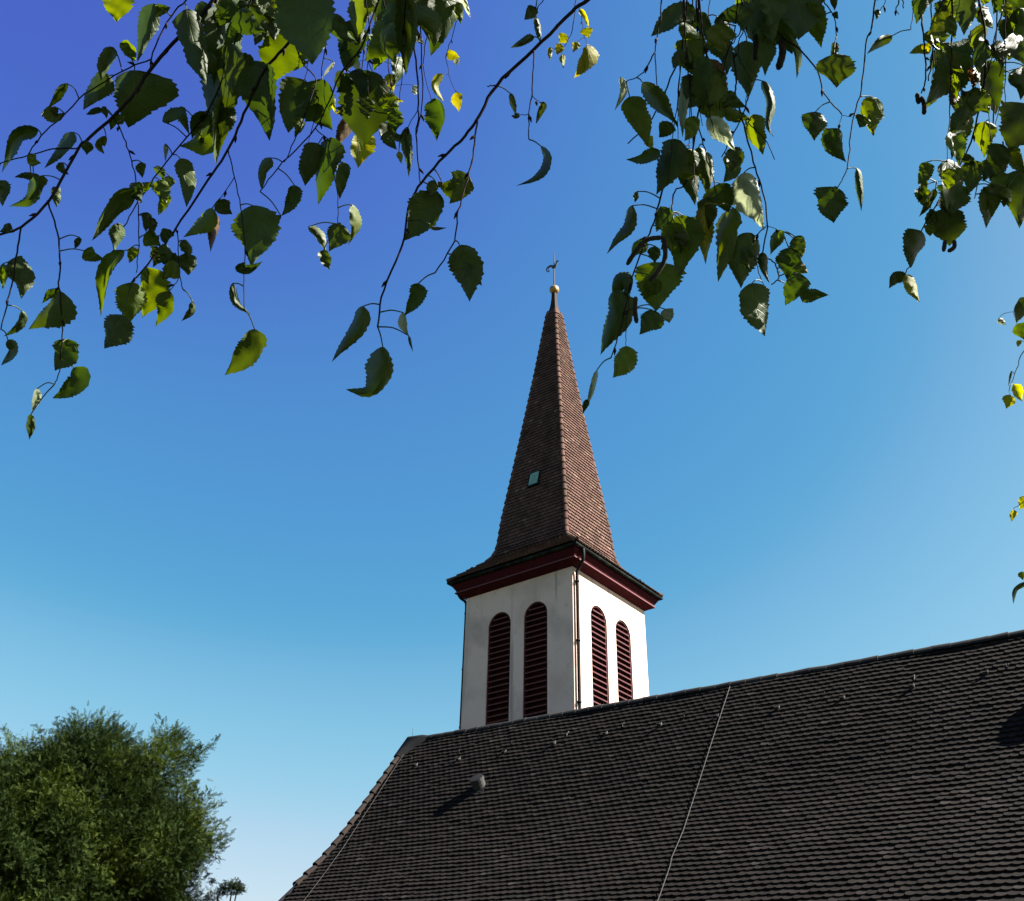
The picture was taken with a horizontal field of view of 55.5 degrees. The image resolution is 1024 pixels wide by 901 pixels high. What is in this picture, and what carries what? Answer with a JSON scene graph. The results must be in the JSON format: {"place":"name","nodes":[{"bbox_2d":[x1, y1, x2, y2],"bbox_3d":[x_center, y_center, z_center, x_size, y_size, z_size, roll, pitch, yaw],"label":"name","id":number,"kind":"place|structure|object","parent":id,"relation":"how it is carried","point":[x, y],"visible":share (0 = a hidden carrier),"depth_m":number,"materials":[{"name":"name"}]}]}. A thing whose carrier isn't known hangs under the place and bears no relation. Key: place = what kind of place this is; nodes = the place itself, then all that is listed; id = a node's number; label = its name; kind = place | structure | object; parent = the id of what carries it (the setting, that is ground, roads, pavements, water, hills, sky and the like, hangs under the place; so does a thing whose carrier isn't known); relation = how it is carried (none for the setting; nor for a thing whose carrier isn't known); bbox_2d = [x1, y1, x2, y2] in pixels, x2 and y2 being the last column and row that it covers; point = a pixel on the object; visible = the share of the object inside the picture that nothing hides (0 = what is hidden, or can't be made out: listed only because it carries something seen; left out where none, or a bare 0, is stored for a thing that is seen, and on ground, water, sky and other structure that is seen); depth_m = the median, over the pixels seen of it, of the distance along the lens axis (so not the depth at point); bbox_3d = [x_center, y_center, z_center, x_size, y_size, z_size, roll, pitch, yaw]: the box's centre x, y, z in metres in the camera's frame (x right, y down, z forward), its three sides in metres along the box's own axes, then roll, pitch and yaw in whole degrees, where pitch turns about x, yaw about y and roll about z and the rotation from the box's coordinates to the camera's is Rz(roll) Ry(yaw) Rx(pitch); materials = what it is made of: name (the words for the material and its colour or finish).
{"place":"outdoors","nodes":[
{"label":"outdoors","id":0,"kind":"place"},
{"bbox_2d":[203,877,247,900],"bbox_3d":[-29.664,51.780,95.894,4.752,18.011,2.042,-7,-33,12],"label":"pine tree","id":1,"kind":"object","parent":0,"point":[225,888],"visible":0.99,"depth_m":99.82,"materials":[{"name":"green plant"}]},
{"bbox_2d":[0,0,1023,900],"label":"sky","id":2,"kind":"structure","parent":0,"point":[261,556],"materials":[{"name":"blue"}]},
{"bbox_2d":[278,260,1023,900],"bbox_3d":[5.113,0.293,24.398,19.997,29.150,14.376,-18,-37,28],"label":"church","id":3,"kind":"structure","parent":0,"point":[570,760],"depth_m":18.90,"materials":[{"name":"black tile"}]},
{"label":"ground","id":4,"kind":"structure","parent":0,"visible":0},
{"bbox_2d":[0,700,236,900],"bbox_3d":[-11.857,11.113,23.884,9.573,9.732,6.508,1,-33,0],"label":"deciduous tree","id":5,"kind":"object","parent":4,"relation":"on","point":[69,831],"visible":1,"depth_m":24.00,"materials":[{"name":"green leaf"},{"name":"bark"}]},
{"bbox_2d":[0,0,1023,603],"bbox_3d":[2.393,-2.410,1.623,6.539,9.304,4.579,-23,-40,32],"label":"birch tree","id":6,"kind":"object","parent":4,"relation":"on","point":[294,34],"visible":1,"depth_m":1.09,"materials":[{"name":"green plant"}]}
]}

